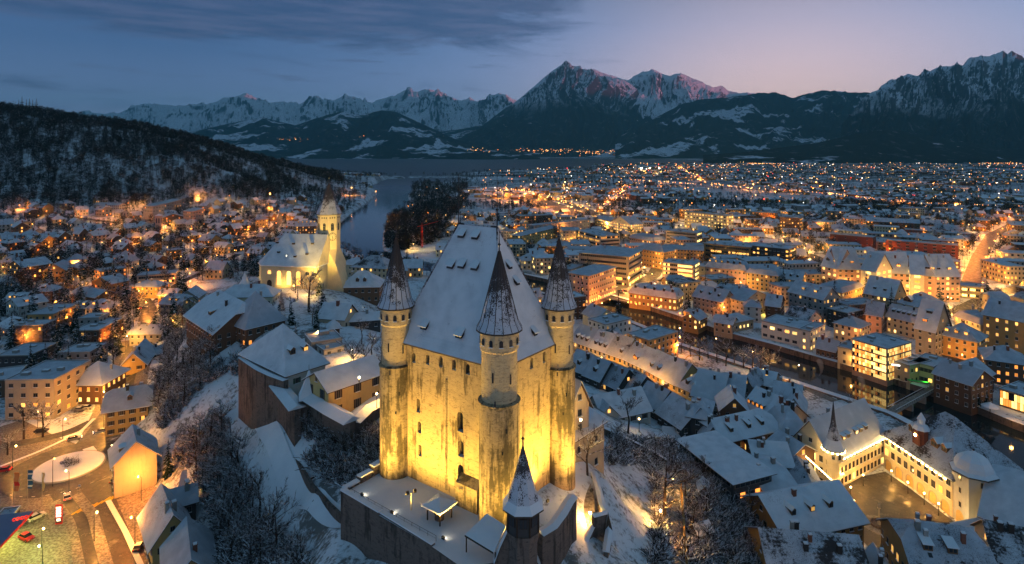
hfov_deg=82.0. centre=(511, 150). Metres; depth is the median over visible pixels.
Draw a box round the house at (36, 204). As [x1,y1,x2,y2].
[27,201,39,208]
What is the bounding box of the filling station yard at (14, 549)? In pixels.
[0,496,72,563]
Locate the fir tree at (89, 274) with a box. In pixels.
[87,258,92,277]
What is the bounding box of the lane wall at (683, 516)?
[680,478,687,563]
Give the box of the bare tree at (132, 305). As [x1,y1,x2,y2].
[124,300,140,312]
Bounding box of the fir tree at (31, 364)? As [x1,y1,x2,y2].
[24,344,37,368]
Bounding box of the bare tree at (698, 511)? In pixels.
[688,505,709,520]
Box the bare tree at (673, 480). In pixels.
[631,444,699,523]
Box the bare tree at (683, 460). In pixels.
[674,453,692,468]
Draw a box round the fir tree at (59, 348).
[52,329,62,357]
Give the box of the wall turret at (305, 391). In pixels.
[298,370,311,432]
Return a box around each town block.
[506,239,525,256]
[531,254,569,273]
[538,243,570,253]
[556,215,575,220]
[563,249,581,263]
[567,246,591,249]
[570,239,590,245]
[573,291,585,319]
[588,312,631,335]
[625,243,644,247]
[627,325,677,356]
[635,215,651,221]
[639,212,654,216]
[642,221,664,226]
[648,217,672,222]
[665,277,700,300]
[670,236,691,244]
[679,208,701,218]
[684,243,703,256]
[699,273,734,283]
[709,234,735,240]
[711,254,747,258]
[713,240,743,243]
[726,208,745,213]
[728,233,757,241]
[732,227,762,233]
[733,214,755,222]
[737,256,784,265]
[742,242,757,244]
[744,218,762,227]
[749,264,781,268]
[768,281,793,305]
[771,242,802,248]
[778,260,820,268]
[781,211,803,214]
[787,269,820,284]
[812,220,835,231]
[824,241,861,254]
[826,210,847,218]
[829,246,866,254]
[833,228,863,233]
[839,297,878,320]
[842,217,865,226]
[858,214,879,216]
[858,255,865,258]
[861,231,901,238]
[873,224,899,231]
[876,237,886,250]
[894,213,909,218]
[896,235,935,239]
[898,207,924,215]
[898,212,919,218]
[899,251,924,256]
[909,233,937,237]
[918,238,959,255]
[933,207,953,212]
[936,231,971,242]
[942,235,963,250]
[974,218,989,229]
[981,259,1023,284]
[993,257,1023,265]
[996,249,1023,258]
[1002,234,1023,244]
[1006,221,1023,230]
[1007,222,1023,233]
[1010,242,1023,250]
[1010,295,1023,302]
[1013,215,1023,220]
[1016,286,1023,292]
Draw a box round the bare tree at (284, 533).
[278,526,301,546]
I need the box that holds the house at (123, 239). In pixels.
[114,236,132,243]
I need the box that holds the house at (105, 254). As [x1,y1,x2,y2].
[87,249,109,262]
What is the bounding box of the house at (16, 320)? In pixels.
[0,314,27,338]
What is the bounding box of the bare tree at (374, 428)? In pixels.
[365,420,379,437]
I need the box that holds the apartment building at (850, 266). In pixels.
[830,248,860,282]
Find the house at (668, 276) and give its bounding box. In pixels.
[660,273,684,284]
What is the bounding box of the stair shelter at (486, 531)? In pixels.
[465,514,505,557]
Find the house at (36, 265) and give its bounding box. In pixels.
[6,256,52,282]
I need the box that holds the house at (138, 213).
[129,210,141,220]
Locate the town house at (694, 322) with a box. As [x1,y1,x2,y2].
[681,308,708,333]
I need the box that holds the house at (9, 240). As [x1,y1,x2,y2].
[0,235,24,250]
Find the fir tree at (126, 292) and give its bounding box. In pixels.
[122,277,130,306]
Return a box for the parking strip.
[116,493,147,563]
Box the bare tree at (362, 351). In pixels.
[352,339,373,356]
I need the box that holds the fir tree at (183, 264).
[179,253,187,269]
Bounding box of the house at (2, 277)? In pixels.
[0,275,20,287]
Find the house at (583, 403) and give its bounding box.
[575,378,593,429]
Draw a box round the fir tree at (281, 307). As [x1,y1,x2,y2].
[278,289,285,310]
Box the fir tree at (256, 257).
[255,250,260,270]
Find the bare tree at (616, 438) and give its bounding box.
[613,432,623,452]
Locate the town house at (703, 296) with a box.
[692,284,733,314]
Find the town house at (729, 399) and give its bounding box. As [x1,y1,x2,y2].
[714,384,748,416]
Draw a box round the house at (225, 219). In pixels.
[216,216,229,222]
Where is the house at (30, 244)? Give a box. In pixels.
[25,241,46,255]
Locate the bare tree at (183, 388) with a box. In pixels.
[173,380,194,396]
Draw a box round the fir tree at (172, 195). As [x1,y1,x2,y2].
[171,186,174,198]
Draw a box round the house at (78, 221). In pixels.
[66,216,85,230]
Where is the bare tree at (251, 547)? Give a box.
[242,528,266,563]
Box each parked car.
[17,531,34,542]
[27,511,46,521]
[33,427,49,433]
[73,406,86,411]
[83,404,94,409]
[132,540,142,551]
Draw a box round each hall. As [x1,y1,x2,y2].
[0,365,26,397]
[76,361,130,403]
[148,225,169,232]
[949,517,980,530]
[977,463,1023,526]
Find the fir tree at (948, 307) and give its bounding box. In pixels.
[945,295,952,319]
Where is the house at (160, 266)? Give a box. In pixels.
[141,258,165,270]
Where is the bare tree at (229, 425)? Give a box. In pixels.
[220,418,236,441]
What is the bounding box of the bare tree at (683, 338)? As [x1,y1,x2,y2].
[678,330,690,352]
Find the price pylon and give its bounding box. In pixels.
[55,504,62,524]
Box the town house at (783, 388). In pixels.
[772,376,804,399]
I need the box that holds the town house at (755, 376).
[746,366,763,396]
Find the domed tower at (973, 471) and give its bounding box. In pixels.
[949,446,999,520]
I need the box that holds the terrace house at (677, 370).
[659,356,697,392]
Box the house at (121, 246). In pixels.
[109,241,133,254]
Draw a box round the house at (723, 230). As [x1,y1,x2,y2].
[720,225,729,233]
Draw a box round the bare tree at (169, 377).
[163,373,174,386]
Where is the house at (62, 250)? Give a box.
[54,246,72,261]
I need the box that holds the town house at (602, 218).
[596,214,614,228]
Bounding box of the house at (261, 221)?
[255,216,267,227]
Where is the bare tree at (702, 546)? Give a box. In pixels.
[696,539,718,563]
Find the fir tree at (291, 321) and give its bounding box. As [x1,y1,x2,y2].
[286,301,294,325]
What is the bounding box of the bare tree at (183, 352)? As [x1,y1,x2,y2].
[179,348,188,364]
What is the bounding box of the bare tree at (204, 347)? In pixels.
[197,335,219,366]
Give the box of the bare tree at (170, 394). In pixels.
[162,388,178,405]
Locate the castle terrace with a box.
[340,459,505,563]
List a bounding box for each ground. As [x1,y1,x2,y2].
[0,112,1023,563]
[0,420,116,508]
[82,340,154,438]
[121,485,156,509]
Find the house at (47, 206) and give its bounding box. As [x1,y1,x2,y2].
[37,202,54,214]
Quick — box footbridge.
[887,384,933,412]
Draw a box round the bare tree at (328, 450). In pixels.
[315,440,337,464]
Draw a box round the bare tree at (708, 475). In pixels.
[705,472,718,486]
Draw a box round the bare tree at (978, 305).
[969,296,984,309]
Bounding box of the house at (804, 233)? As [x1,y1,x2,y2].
[799,231,817,241]
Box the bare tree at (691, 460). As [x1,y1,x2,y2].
[678,452,701,471]
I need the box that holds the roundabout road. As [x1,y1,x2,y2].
[0,440,115,498]
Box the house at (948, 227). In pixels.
[945,224,959,230]
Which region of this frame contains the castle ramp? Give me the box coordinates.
[584,484,594,526]
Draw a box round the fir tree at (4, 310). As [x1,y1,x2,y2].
[1,296,5,316]
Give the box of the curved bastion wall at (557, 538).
[537,494,577,563]
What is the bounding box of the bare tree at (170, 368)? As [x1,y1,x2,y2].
[164,359,184,380]
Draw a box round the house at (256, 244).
[243,243,264,256]
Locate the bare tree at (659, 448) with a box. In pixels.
[647,440,665,455]
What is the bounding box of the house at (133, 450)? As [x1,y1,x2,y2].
[107,424,161,498]
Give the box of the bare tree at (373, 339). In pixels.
[366,330,380,354]
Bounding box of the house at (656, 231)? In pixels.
[651,228,665,234]
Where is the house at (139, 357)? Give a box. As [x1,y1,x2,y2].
[120,338,155,376]
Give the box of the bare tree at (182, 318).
[177,309,185,326]
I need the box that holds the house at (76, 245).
[58,243,80,253]
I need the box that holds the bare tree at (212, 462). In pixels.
[202,450,228,474]
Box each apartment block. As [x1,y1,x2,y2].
[0,342,57,367]
[4,360,90,419]
[13,319,56,345]
[27,303,78,328]
[58,342,107,364]
[72,317,123,342]
[78,312,110,326]
[143,203,164,219]
[157,201,171,210]
[165,199,181,210]
[178,196,191,202]
[183,207,203,223]
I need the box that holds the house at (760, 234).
[752,232,764,238]
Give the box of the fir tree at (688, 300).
[686,291,690,307]
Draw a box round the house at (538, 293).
[533,288,542,302]
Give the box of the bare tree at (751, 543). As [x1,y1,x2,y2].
[742,531,757,552]
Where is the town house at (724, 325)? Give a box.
[712,312,737,338]
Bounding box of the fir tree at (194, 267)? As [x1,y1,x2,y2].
[191,250,197,271]
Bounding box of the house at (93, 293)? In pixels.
[70,285,116,302]
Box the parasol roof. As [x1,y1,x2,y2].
[981,402,999,409]
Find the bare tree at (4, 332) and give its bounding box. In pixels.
[0,327,8,341]
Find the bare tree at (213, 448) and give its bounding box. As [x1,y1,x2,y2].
[207,438,223,456]
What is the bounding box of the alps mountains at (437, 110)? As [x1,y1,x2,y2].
[56,86,515,133]
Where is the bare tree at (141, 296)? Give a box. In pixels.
[133,290,151,312]
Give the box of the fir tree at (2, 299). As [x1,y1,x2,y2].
[0,290,5,314]
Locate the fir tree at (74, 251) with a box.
[71,240,76,254]
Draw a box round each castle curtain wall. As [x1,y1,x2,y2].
[238,356,287,428]
[269,385,305,446]
[302,394,359,451]
[353,398,379,439]
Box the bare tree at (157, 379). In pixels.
[148,369,166,388]
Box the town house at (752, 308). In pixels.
[742,299,761,322]
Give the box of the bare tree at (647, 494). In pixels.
[644,481,656,511]
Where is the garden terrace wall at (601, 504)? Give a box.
[591,470,607,511]
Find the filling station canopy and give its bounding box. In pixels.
[0,511,32,547]
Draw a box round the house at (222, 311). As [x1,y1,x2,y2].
[183,290,245,355]
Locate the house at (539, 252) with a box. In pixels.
[531,247,547,254]
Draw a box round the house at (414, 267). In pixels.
[403,256,423,277]
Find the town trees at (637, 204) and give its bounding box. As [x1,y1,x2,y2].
[0,161,1023,291]
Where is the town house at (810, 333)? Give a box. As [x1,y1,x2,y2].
[798,321,825,351]
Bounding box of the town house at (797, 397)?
[787,386,807,412]
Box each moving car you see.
[0,465,11,471]
[63,492,70,501]
[66,435,81,441]
[93,427,104,434]
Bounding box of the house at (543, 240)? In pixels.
[537,237,548,243]
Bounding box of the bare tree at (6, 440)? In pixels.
[0,430,20,454]
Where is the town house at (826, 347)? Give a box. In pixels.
[814,334,840,359]
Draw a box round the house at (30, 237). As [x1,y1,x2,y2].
[22,234,36,242]
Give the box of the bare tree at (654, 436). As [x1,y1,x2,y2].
[648,431,661,443]
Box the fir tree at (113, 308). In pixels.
[110,297,119,316]
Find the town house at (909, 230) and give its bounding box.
[905,228,922,233]
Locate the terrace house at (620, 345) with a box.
[605,333,635,365]
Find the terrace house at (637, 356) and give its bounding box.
[622,341,655,372]
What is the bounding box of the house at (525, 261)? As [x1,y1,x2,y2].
[519,251,532,269]
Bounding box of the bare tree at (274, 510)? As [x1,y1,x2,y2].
[248,476,300,534]
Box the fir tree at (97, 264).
[94,254,100,268]
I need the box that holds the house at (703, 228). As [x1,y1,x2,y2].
[696,224,707,232]
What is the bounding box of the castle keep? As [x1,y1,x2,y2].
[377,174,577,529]
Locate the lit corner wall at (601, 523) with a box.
[592,510,612,557]
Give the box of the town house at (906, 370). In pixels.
[894,354,931,389]
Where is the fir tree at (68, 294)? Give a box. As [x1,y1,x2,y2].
[64,283,71,302]
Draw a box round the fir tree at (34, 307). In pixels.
[27,290,38,316]
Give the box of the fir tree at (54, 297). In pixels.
[51,289,57,303]
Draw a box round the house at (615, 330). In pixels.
[605,327,622,334]
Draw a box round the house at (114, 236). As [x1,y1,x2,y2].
[106,232,122,246]
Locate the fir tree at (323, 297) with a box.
[319,284,325,305]
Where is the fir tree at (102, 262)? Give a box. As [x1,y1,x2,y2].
[98,248,105,267]
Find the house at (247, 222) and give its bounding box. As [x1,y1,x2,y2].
[241,219,255,231]
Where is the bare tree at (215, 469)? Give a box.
[206,457,228,492]
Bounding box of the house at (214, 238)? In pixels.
[197,232,220,247]
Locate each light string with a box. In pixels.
[805,456,854,500]
[889,440,945,479]
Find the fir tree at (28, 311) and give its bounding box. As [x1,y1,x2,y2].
[26,301,30,318]
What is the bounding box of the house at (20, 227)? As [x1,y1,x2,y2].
[10,220,28,232]
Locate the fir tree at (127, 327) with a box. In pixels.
[122,308,132,337]
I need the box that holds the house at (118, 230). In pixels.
[113,227,123,234]
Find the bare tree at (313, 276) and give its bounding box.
[297,265,324,311]
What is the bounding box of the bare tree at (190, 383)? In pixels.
[167,375,197,406]
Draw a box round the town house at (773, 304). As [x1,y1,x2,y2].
[764,291,785,317]
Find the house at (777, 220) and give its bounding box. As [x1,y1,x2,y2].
[770,218,779,227]
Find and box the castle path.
[220,346,340,527]
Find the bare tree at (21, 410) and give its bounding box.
[10,402,34,439]
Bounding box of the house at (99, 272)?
[95,265,126,278]
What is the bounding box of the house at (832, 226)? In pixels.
[830,223,844,231]
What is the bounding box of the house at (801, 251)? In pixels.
[797,246,806,259]
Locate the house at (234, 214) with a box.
[228,210,239,220]
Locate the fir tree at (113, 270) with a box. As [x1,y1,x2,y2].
[110,260,115,274]
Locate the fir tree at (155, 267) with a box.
[151,258,156,270]
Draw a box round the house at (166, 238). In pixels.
[163,235,180,246]
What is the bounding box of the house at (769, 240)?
[760,237,777,242]
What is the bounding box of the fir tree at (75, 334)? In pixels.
[70,316,80,344]
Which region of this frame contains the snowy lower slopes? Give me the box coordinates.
[454,138,614,156]
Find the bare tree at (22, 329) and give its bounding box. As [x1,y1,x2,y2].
[16,326,29,342]
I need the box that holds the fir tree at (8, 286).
[5,275,11,293]
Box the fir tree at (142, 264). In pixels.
[139,252,145,270]
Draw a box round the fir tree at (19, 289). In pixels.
[16,277,22,291]
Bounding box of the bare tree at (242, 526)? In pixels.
[236,513,254,541]
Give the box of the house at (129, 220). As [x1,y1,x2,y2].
[121,217,138,223]
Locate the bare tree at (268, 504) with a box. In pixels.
[259,493,280,514]
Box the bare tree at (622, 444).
[610,436,630,452]
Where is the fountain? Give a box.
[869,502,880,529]
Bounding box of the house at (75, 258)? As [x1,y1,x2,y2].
[66,253,87,263]
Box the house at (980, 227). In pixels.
[970,222,985,231]
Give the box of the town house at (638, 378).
[624,367,654,388]
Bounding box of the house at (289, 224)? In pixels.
[285,220,297,230]
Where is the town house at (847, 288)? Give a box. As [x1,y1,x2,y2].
[819,277,864,298]
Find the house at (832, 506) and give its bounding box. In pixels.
[740,479,870,546]
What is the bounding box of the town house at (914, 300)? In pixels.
[895,291,948,308]
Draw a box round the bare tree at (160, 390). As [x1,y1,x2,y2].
[147,381,172,409]
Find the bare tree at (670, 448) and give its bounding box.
[661,437,677,461]
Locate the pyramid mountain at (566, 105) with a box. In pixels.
[460,61,671,156]
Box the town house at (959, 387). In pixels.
[931,358,995,415]
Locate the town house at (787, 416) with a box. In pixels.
[768,399,803,435]
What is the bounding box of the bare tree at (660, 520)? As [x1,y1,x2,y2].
[650,502,673,531]
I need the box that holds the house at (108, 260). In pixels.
[95,255,113,266]
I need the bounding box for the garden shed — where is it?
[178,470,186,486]
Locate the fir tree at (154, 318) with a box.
[151,307,159,323]
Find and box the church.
[258,178,347,291]
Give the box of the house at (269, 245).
[266,242,275,248]
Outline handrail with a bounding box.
[350,488,435,537]
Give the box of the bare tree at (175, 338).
[168,330,180,346]
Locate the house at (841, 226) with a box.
[834,224,848,228]
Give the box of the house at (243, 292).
[224,280,280,303]
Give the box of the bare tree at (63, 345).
[62,337,72,348]
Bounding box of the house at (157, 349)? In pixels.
[153,343,163,357]
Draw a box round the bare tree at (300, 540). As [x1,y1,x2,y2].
[287,528,315,560]
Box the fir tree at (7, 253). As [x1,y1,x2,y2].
[3,244,9,258]
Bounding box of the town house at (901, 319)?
[884,303,917,338]
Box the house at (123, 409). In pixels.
[100,381,153,436]
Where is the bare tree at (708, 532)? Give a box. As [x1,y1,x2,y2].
[696,516,721,539]
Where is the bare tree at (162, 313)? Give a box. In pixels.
[153,307,170,319]
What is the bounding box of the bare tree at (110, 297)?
[105,291,117,300]
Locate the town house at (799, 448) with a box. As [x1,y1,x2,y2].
[766,427,816,469]
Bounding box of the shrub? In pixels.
[63,455,77,467]
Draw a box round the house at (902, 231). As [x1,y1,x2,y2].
[897,228,908,234]
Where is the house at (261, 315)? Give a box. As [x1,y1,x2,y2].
[234,290,287,347]
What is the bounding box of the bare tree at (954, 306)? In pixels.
[947,302,960,316]
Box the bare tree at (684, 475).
[668,465,699,495]
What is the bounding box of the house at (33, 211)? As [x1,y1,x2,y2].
[23,207,41,217]
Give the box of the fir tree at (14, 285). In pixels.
[10,274,16,291]
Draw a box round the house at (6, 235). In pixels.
[0,231,20,240]
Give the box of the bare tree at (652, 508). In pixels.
[646,499,663,521]
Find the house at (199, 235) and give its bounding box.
[180,228,202,242]
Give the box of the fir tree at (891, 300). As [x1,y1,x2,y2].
[886,286,895,319]
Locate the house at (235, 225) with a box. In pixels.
[228,222,242,234]
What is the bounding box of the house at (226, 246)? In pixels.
[212,240,234,254]
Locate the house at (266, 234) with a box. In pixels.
[256,231,271,241]
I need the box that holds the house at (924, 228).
[920,225,934,232]
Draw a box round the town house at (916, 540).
[876,511,996,563]
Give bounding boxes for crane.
[417,221,437,247]
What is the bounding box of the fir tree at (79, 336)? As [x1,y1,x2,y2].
[74,326,83,342]
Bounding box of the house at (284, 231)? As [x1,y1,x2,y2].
[279,228,295,234]
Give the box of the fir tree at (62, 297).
[59,283,65,302]
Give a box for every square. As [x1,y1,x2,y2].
[604,284,634,301]
[844,472,953,549]
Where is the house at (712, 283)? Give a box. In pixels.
[701,279,717,286]
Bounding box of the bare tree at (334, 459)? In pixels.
[328,454,340,478]
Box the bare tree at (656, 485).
[647,479,663,496]
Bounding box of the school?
[137,269,178,284]
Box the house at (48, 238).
[35,233,55,248]
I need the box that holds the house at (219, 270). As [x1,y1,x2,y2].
[204,259,229,279]
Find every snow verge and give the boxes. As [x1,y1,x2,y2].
[0,418,95,466]
[50,499,84,563]
[71,492,113,563]
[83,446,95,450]
[105,499,143,563]
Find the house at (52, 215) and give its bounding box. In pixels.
[46,212,57,221]
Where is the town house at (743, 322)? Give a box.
[712,309,754,331]
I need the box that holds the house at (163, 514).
[137,483,190,563]
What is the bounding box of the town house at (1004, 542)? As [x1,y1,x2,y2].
[970,514,1023,563]
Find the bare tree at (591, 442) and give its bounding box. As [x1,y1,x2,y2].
[575,418,613,475]
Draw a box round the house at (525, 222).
[519,219,529,228]
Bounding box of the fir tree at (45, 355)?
[40,343,47,362]
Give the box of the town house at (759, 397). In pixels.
[745,385,778,410]
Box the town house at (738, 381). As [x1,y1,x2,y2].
[723,371,748,398]
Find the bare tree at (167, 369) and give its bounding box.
[160,361,180,380]
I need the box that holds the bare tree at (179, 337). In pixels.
[173,327,185,341]
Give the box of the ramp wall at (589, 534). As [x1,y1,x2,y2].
[584,520,594,542]
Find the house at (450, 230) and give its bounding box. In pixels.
[446,226,454,236]
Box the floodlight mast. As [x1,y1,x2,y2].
[406,489,416,509]
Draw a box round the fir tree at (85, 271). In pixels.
[76,253,87,277]
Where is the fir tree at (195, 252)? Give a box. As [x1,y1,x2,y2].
[191,243,200,267]
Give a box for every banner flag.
[14,473,19,490]
[27,470,32,502]
[42,473,44,490]
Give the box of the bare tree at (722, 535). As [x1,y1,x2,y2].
[715,529,728,538]
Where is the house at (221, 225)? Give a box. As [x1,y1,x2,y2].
[209,222,227,233]
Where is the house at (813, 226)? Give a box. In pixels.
[807,222,820,232]
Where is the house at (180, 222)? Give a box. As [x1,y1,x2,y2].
[170,218,186,229]
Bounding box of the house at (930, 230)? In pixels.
[927,228,941,236]
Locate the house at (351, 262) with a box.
[346,254,363,276]
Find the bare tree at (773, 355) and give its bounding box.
[760,347,781,369]
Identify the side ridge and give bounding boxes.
[441,125,564,156]
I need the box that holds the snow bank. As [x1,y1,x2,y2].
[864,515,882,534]
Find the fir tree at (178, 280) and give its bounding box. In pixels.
[175,262,183,288]
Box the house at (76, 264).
[73,260,89,275]
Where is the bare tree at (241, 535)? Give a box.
[230,516,262,544]
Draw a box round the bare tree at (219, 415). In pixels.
[208,400,235,434]
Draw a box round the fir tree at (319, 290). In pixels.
[315,275,321,295]
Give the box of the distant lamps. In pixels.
[46,139,1017,240]
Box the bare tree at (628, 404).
[615,391,643,433]
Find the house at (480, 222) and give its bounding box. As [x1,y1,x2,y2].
[470,219,482,224]
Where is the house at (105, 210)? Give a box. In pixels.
[94,204,112,216]
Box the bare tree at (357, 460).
[350,455,365,477]
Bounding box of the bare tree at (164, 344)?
[157,339,169,353]
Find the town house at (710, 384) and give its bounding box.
[690,367,729,416]
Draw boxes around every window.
[107,421,114,425]
[107,429,114,434]
[118,419,124,424]
[118,427,124,432]
[129,417,135,422]
[138,275,173,278]
[277,271,280,284]
[287,271,290,284]
[293,377,300,383]
[296,271,300,285]
[320,389,324,399]
[335,390,341,399]
[354,383,360,392]
[354,397,360,408]
[372,377,378,385]
[509,515,514,527]
[519,519,526,529]
[531,516,536,527]
[577,231,598,237]
[577,234,598,241]
[577,409,581,417]
[581,254,625,259]
[581,258,625,264]
[581,263,625,269]
[594,457,597,465]
[601,236,618,238]
[601,239,618,241]
[642,413,647,418]
[664,263,691,267]
[664,267,691,271]
[664,272,691,276]
[667,232,695,235]
[681,446,730,486]
[706,245,748,250]
[706,249,748,254]
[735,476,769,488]
[735,488,761,499]
[853,340,885,355]
[853,348,885,363]
[853,356,885,372]
[853,363,885,380]
[888,343,910,355]
[888,351,910,364]
[888,365,893,372]
[888,372,893,380]
[890,452,894,460]
[897,456,900,465]
[903,461,907,469]
[909,465,913,474]
[916,469,920,478]
[919,367,932,372]
[919,376,932,382]
[923,474,927,483]
[931,479,934,488]
[938,484,942,494]
[945,489,950,499]
[946,478,950,486]
[962,288,982,291]
[962,294,978,297]
[1000,390,1023,411]
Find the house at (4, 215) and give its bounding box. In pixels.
[0,212,8,218]
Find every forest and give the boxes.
[0,101,345,207]
[296,164,627,250]
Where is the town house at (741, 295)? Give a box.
[730,285,765,313]
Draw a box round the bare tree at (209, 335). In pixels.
[198,323,218,355]
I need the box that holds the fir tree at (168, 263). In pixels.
[165,246,173,269]
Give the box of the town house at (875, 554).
[865,542,888,563]
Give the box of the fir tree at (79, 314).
[76,301,81,317]
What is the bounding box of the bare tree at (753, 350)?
[743,343,766,367]
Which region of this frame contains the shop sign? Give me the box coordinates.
[12,515,27,521]
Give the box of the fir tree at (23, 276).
[16,260,24,284]
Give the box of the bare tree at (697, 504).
[686,495,704,521]
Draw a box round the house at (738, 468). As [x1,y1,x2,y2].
[675,430,776,505]
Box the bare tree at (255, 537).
[242,513,270,562]
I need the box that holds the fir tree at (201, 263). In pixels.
[198,255,203,269]
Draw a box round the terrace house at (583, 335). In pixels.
[573,324,599,352]
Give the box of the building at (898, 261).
[871,250,908,294]
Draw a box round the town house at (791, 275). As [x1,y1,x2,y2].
[780,267,808,281]
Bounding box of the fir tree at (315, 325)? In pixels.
[311,305,320,328]
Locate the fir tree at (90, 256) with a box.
[87,246,92,269]
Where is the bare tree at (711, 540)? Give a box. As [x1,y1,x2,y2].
[700,535,718,561]
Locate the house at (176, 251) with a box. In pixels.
[166,248,181,258]
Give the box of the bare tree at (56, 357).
[46,350,66,359]
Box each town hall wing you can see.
[792,398,884,485]
[880,412,1023,516]
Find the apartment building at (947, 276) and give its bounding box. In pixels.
[924,254,960,301]
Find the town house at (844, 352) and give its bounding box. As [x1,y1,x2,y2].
[837,340,851,368]
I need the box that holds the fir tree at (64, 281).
[62,271,68,291]
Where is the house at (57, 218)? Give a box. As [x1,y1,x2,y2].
[51,213,65,226]
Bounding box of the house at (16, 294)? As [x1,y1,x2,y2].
[4,290,33,304]
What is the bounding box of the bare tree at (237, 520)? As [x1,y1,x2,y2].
[223,507,246,543]
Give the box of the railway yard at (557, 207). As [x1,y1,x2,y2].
[486,196,611,215]
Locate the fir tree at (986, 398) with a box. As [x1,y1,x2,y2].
[983,392,990,402]
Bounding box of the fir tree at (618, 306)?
[615,292,622,314]
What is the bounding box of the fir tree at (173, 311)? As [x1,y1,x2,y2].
[167,291,181,327]
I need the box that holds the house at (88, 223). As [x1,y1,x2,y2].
[78,221,92,225]
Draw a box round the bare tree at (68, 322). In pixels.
[61,315,77,329]
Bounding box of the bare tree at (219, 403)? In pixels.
[215,399,222,411]
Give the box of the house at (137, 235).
[124,231,144,243]
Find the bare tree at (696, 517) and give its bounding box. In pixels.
[691,509,704,523]
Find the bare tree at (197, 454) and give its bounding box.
[175,438,212,467]
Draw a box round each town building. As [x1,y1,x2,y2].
[510,225,557,244]
[516,214,551,223]
[527,218,589,231]
[560,227,576,241]
[567,263,582,271]
[568,264,616,304]
[576,229,619,246]
[577,245,642,286]
[610,215,643,233]
[629,232,665,244]
[635,242,675,269]
[662,258,699,279]
[664,244,703,260]
[665,228,701,243]
[684,210,732,231]
[698,262,706,280]
[704,241,752,260]
[705,256,749,284]
[717,281,743,289]
[745,264,781,291]
[752,211,777,217]
[752,242,796,259]
[780,216,801,234]
[787,280,840,323]
[830,232,875,248]
[851,332,911,385]
[865,217,919,229]
[886,238,957,259]
[913,298,951,355]
[960,282,990,298]
[981,297,1023,354]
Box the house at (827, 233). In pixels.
[817,231,830,238]
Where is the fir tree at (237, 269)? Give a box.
[234,258,238,271]
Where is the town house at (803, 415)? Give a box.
[766,395,810,423]
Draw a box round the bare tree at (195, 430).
[185,422,206,451]
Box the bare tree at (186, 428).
[169,420,204,450]
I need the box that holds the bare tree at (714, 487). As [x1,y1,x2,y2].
[702,480,720,500]
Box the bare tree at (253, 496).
[248,483,261,509]
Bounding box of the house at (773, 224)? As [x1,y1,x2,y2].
[764,221,776,231]
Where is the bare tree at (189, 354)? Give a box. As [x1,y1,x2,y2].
[185,352,203,377]
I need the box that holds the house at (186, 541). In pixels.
[159,516,217,563]
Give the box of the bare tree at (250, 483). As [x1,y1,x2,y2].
[242,471,259,494]
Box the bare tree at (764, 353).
[757,347,767,368]
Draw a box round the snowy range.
[628,69,755,120]
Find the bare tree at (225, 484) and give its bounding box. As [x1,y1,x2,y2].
[219,477,233,497]
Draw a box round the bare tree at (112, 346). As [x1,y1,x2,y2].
[104,338,117,363]
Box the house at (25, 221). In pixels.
[15,218,31,228]
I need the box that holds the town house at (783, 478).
[750,451,797,491]
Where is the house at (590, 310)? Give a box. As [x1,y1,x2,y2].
[581,303,610,325]
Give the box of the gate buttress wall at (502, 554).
[493,530,508,563]
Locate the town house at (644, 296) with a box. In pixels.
[628,281,683,310]
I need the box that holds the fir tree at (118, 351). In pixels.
[113,331,124,356]
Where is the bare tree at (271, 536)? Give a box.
[265,523,290,542]
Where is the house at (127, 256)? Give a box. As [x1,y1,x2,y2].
[110,251,140,272]
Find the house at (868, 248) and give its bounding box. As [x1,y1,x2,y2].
[864,245,877,252]
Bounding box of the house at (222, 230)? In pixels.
[217,227,226,236]
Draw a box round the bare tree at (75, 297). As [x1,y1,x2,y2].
[69,290,86,299]
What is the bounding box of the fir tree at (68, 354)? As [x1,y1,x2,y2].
[65,344,71,359]
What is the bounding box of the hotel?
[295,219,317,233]
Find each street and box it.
[0,421,97,448]
[51,489,98,563]
[58,284,157,443]
[64,213,284,241]
[78,478,135,563]
[143,254,240,305]
[500,191,617,233]
[634,268,661,283]
[636,182,1008,209]
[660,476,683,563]
[678,220,1018,314]
[678,345,837,401]
[942,355,963,362]
[961,225,1005,282]
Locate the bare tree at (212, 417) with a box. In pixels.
[200,408,219,438]
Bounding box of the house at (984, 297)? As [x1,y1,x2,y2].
[977,289,1009,308]
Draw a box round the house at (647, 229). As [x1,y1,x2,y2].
[642,225,657,232]
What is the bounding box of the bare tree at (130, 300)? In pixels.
[123,294,136,310]
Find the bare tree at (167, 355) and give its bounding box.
[158,344,178,370]
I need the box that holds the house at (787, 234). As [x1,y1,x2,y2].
[781,227,798,236]
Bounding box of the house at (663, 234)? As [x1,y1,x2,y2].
[657,230,665,241]
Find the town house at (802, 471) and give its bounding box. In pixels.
[787,455,820,483]
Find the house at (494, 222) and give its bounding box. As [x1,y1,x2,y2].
[486,220,499,225]
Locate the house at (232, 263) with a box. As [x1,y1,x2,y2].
[211,259,234,271]
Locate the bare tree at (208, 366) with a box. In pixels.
[198,357,217,371]
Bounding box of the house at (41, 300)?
[5,292,48,317]
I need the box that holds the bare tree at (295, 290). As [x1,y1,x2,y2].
[290,286,300,298]
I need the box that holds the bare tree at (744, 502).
[737,494,750,521]
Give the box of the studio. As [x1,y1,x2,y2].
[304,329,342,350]
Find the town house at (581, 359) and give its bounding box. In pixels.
[573,349,595,380]
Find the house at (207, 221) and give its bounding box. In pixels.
[203,217,216,228]
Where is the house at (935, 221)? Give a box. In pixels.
[923,219,940,225]
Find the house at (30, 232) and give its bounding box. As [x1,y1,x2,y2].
[20,227,39,239]
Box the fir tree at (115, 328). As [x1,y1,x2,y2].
[108,307,124,350]
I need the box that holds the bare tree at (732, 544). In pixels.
[726,538,745,553]

